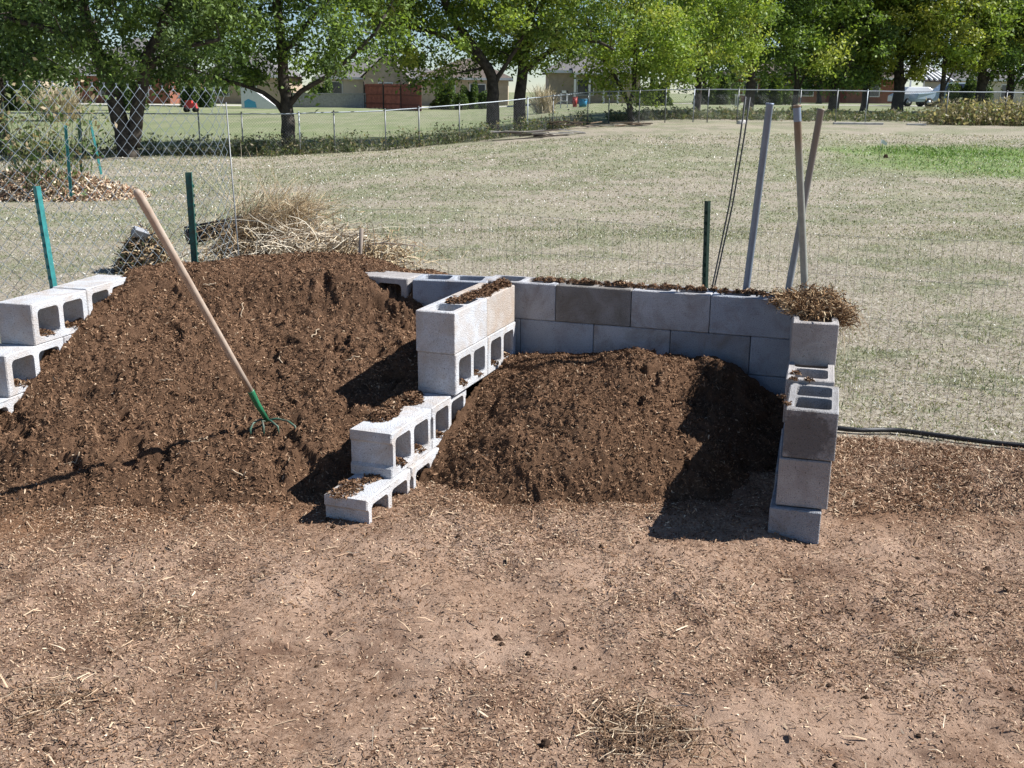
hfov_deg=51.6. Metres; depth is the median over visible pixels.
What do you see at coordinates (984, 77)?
tree
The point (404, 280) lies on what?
concrete block
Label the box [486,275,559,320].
concrete block
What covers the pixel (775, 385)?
concrete block
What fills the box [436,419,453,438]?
spilled mulch
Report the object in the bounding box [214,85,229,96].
window
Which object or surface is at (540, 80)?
sky
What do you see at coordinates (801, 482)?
concrete block
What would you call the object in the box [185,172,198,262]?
post
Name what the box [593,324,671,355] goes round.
concrete block
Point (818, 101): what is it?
tree
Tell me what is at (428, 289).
concrete block
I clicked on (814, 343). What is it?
concrete block
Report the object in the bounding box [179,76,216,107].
shrub
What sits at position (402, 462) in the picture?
spilled mulch
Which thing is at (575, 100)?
plastic bin
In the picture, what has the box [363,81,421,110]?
wooden fence
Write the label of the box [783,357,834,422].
concrete block
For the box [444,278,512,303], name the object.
spilled mulch
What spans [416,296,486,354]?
concrete block
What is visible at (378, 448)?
concrete block
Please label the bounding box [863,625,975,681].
straw drift
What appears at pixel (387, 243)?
stick
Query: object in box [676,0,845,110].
shade tree
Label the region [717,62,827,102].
house
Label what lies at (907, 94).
parked car
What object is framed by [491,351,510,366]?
spilled mulch
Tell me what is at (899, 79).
tree
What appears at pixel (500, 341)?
concrete block
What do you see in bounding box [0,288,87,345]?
concrete block
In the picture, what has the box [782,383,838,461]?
concrete block
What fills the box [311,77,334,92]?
shrub
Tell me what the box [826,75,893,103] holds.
house
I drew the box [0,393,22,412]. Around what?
concrete block
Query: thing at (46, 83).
house
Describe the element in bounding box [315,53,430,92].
house
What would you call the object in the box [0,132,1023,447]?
grass
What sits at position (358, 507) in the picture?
concrete block
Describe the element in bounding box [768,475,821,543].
concrete block
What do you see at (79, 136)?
post
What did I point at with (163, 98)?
house
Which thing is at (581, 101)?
plastic tub
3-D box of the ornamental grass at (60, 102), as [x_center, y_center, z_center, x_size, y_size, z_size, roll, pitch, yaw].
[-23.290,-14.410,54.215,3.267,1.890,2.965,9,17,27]
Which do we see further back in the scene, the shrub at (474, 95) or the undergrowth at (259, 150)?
the shrub at (474, 95)
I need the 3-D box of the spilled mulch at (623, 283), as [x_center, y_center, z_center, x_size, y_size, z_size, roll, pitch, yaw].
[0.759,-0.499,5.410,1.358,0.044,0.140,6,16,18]
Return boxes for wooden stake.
[358,228,363,253]
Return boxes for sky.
[0,0,1023,93]
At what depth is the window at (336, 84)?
102.05 m
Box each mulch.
[0,433,1023,767]
[14,378,31,386]
[39,321,79,335]
[327,473,383,499]
[362,387,424,422]
[396,443,426,466]
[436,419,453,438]
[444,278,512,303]
[459,369,483,385]
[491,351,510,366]
[533,276,792,296]
[777,370,814,405]
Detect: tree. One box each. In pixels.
[0,0,99,101]
[0,0,116,146]
[0,0,276,156]
[106,0,274,102]
[148,0,439,152]
[293,0,592,134]
[451,0,666,130]
[562,0,720,121]
[624,0,787,113]
[646,12,772,100]
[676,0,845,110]
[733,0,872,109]
[763,24,888,103]
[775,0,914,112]
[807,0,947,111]
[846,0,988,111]
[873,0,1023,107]
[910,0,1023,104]
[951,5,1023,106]
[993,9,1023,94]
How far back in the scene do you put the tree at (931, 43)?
52.90 m
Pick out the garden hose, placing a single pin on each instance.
(936, 435)
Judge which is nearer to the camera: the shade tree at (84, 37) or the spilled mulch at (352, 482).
the spilled mulch at (352, 482)
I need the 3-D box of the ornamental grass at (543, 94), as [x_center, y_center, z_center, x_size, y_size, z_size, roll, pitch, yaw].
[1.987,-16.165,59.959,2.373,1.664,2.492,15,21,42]
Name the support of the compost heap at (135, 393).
on the ground at (756, 726)
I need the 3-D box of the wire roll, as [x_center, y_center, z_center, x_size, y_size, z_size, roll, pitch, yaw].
[-2.751,-1.491,10.144,0.744,0.276,0.177,-8,17,-27]
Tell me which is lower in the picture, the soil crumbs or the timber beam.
the soil crumbs
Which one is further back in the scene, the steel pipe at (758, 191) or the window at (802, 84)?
the window at (802, 84)
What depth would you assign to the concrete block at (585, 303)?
5.44 m
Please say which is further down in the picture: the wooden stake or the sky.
the wooden stake
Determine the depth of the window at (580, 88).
82.76 m
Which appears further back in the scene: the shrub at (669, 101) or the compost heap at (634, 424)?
the shrub at (669, 101)
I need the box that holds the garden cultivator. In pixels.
[133,189,295,435]
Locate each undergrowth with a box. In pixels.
[0,109,595,156]
[604,105,1011,121]
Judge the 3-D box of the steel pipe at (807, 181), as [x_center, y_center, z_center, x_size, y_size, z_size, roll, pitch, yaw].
[1.400,-0.707,5.201,0.037,1.255,0.038,4,14,-13]
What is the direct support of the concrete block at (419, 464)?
on the ground at (756, 726)
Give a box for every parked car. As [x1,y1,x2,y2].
[887,87,943,105]
[908,83,964,106]
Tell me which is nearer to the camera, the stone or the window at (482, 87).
the stone
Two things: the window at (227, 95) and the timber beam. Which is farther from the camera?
the window at (227, 95)
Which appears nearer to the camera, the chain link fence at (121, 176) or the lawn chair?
the chain link fence at (121, 176)
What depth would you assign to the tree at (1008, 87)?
56.43 m
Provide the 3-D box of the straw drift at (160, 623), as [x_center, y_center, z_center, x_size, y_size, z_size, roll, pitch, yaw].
[-1.133,0.748,3.421,0.452,0.080,0.444,1,15,0]
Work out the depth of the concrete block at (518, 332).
5.61 m
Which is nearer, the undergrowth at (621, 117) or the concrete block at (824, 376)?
the concrete block at (824, 376)
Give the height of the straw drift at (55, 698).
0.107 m
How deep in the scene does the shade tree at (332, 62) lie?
32.44 m
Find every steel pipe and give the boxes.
[742,103,773,295]
[785,108,824,290]
[792,104,807,289]
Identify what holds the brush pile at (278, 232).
on the ground at (756, 726)
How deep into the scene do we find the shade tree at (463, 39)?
37.71 m
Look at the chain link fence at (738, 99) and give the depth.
40.71 m
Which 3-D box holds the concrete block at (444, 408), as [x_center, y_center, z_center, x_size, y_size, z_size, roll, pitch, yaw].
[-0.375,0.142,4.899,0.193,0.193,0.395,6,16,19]
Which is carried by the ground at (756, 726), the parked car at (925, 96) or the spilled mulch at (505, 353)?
the parked car at (925, 96)
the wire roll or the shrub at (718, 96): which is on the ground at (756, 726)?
the shrub at (718, 96)
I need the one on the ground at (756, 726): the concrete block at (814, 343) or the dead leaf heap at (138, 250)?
the dead leaf heap at (138, 250)
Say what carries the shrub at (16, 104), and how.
on the ground at (756, 726)
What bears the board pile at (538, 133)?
on the ground at (756, 726)
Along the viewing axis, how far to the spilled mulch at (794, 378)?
4.34 m
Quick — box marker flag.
[879,139,886,159]
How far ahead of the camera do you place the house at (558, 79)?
82.75 m
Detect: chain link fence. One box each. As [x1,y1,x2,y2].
[0,81,238,343]
[0,90,590,154]
[570,88,1023,124]
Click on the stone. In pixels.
(139, 231)
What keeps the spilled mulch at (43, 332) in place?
on the concrete block at (24, 319)
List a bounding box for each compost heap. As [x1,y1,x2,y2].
[0,250,481,515]
[418,346,783,505]
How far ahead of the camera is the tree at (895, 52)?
53.95 m
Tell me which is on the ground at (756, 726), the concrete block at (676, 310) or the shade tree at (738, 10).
the shade tree at (738, 10)
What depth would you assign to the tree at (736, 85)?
90.43 m
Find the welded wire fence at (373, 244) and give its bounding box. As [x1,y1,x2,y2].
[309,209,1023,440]
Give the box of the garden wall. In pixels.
[292,93,365,107]
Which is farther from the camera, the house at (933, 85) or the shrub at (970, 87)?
the house at (933, 85)
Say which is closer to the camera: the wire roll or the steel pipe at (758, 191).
the steel pipe at (758, 191)
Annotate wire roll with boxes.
[184,213,260,243]
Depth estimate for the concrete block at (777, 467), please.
4.56 m
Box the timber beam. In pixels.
[833,122,883,124]
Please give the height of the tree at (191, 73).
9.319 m
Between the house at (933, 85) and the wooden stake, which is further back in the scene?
the house at (933, 85)
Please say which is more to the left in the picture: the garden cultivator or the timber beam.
the garden cultivator
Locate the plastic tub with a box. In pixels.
[578,99,587,106]
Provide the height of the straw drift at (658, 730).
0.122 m
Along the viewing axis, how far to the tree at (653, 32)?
41.91 m
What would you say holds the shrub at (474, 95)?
on the ground at (756, 726)
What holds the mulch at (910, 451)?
on the ground at (756, 726)
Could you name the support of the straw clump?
on the concrete block
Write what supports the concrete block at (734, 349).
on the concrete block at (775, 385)
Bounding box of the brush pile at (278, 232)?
[163,147,469,267]
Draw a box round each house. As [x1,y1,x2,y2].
[34,73,56,95]
[70,38,201,103]
[201,53,303,103]
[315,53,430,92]
[418,59,512,105]
[542,49,640,103]
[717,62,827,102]
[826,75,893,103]
[924,68,1023,103]
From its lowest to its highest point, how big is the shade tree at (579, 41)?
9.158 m
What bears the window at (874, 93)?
in the house at (873, 96)
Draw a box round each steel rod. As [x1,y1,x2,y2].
[712,97,745,286]
[714,97,750,285]
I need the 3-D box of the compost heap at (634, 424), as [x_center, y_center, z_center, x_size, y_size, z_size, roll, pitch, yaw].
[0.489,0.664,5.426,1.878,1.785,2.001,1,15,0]
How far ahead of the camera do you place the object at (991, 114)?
40.42 m
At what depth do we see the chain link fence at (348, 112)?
33.01 m
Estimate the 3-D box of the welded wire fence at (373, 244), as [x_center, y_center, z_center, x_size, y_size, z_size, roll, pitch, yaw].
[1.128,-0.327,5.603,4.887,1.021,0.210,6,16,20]
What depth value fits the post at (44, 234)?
5.35 m
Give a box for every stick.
[364,242,415,253]
[365,245,403,262]
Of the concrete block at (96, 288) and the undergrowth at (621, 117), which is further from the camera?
the undergrowth at (621, 117)
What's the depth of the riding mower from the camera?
67.57 m
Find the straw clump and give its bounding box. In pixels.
[765,281,872,372]
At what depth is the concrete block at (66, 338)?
5.09 m
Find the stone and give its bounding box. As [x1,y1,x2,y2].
[131,226,148,239]
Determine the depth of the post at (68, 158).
16.57 m
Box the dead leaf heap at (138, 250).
[107,218,183,273]
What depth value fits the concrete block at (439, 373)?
4.88 m
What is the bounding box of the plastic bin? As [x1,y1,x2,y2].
[572,97,577,106]
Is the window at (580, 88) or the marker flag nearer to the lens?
the marker flag
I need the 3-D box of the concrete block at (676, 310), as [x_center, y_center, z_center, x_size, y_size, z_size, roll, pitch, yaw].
[0.823,-0.388,5.405,0.395,0.193,0.193,6,16,18]
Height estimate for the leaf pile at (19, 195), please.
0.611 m
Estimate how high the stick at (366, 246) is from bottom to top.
0.168 m
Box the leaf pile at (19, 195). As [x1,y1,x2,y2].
[0,167,152,201]
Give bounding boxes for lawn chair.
[560,91,567,107]
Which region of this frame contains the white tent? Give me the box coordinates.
[240,87,276,108]
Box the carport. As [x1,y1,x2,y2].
[904,64,953,86]
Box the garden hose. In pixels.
[837,426,1023,447]
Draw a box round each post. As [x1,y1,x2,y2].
[1,102,16,165]
[33,186,56,288]
[64,125,72,196]
[77,118,81,171]
[89,120,101,174]
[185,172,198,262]
[702,201,710,287]
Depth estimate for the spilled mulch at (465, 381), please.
4.97 m
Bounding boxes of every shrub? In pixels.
[3,74,47,110]
[120,63,149,110]
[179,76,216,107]
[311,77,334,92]
[428,77,468,109]
[460,80,486,108]
[635,76,673,105]
[692,71,740,104]
[754,71,793,104]
[943,74,993,107]
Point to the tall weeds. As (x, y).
(38, 168)
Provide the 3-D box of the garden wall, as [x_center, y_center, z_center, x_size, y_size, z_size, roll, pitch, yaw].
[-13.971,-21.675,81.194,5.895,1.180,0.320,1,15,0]
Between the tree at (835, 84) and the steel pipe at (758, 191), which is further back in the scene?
the tree at (835, 84)
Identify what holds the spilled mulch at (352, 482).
on the concrete block at (358, 507)
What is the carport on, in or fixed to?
on the ground at (756, 726)
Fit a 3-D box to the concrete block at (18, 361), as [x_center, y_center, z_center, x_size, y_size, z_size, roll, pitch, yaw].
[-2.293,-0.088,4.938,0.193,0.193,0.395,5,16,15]
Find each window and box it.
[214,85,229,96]
[324,81,342,92]
[469,84,485,96]
[576,79,593,95]
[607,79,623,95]
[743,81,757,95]
[798,84,813,95]
[869,83,880,96]
[1000,84,1015,97]
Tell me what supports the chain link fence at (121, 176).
on the ground at (756, 726)
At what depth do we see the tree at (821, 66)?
51.60 m
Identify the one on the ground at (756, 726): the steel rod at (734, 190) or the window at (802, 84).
the steel rod at (734, 190)
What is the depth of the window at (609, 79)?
82.80 m
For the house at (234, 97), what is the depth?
96.60 m
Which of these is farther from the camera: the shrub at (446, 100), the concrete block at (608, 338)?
the shrub at (446, 100)
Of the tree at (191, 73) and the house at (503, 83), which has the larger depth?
the house at (503, 83)
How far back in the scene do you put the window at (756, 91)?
103.88 m
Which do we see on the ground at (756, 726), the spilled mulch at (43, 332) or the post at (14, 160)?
the post at (14, 160)
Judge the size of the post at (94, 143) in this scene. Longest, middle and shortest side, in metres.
0.955 x 0.048 x 0.044 m
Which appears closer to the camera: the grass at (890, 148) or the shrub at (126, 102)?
the grass at (890, 148)
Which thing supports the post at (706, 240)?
on the ground at (756, 726)
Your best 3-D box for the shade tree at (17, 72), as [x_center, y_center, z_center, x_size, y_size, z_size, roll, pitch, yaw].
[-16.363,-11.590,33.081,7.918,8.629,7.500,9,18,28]
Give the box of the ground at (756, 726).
[0,88,1023,767]
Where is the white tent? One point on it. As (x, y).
(252, 100)
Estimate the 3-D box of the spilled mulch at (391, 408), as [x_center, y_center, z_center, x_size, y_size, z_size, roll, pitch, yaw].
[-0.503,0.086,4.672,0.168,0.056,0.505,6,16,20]
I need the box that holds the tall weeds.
[0,57,130,200]
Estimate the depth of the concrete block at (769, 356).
5.22 m
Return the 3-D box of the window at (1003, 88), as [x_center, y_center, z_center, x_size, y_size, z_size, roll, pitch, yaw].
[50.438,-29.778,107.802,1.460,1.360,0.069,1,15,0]
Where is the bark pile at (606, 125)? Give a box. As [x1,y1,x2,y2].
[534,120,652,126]
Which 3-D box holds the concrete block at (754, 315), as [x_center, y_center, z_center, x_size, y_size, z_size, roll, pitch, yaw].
[1.200,-0.352,5.285,0.395,0.193,0.193,6,16,18]
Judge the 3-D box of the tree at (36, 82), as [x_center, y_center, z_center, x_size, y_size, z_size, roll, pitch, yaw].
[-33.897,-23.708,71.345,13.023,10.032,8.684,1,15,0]
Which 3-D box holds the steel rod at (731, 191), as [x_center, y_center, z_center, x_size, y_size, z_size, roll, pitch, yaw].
[1.092,-0.831,5.473,0.152,1.262,0.008,1,15,0]
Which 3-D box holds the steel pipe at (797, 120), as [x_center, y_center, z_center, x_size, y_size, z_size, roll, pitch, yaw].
[1.401,-0.699,5.108,0.039,1.260,0.040,-9,17,-7]
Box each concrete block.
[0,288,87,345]
[0,337,62,397]
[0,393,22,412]
[53,275,125,315]
[62,335,71,342]
[324,468,410,523]
[350,406,431,478]
[366,271,420,297]
[407,447,438,488]
[410,389,465,448]
[413,274,491,305]
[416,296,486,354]
[418,337,486,395]
[451,283,514,335]
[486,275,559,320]
[487,321,515,374]
[514,318,520,353]
[520,319,594,353]
[556,279,634,326]
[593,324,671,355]
[631,284,713,332]
[670,330,751,373]
[709,290,790,338]
[748,373,785,394]
[749,336,789,377]
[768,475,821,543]
[774,445,779,485]
[776,428,831,509]
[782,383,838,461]
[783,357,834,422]
[790,312,838,366]
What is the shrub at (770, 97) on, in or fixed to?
on the ground at (756, 726)
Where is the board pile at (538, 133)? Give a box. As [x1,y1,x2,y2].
[492,129,585,136]
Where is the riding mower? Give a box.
[183,100,198,111]
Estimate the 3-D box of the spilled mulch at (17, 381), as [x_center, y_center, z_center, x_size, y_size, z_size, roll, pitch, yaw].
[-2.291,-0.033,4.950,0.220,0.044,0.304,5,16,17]
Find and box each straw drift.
[0,658,135,743]
[101,588,227,648]
[534,675,740,767]
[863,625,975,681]
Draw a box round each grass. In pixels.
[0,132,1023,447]
[24,85,90,121]
[525,83,570,112]
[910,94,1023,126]
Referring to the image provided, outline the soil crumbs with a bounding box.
[7,460,1013,767]

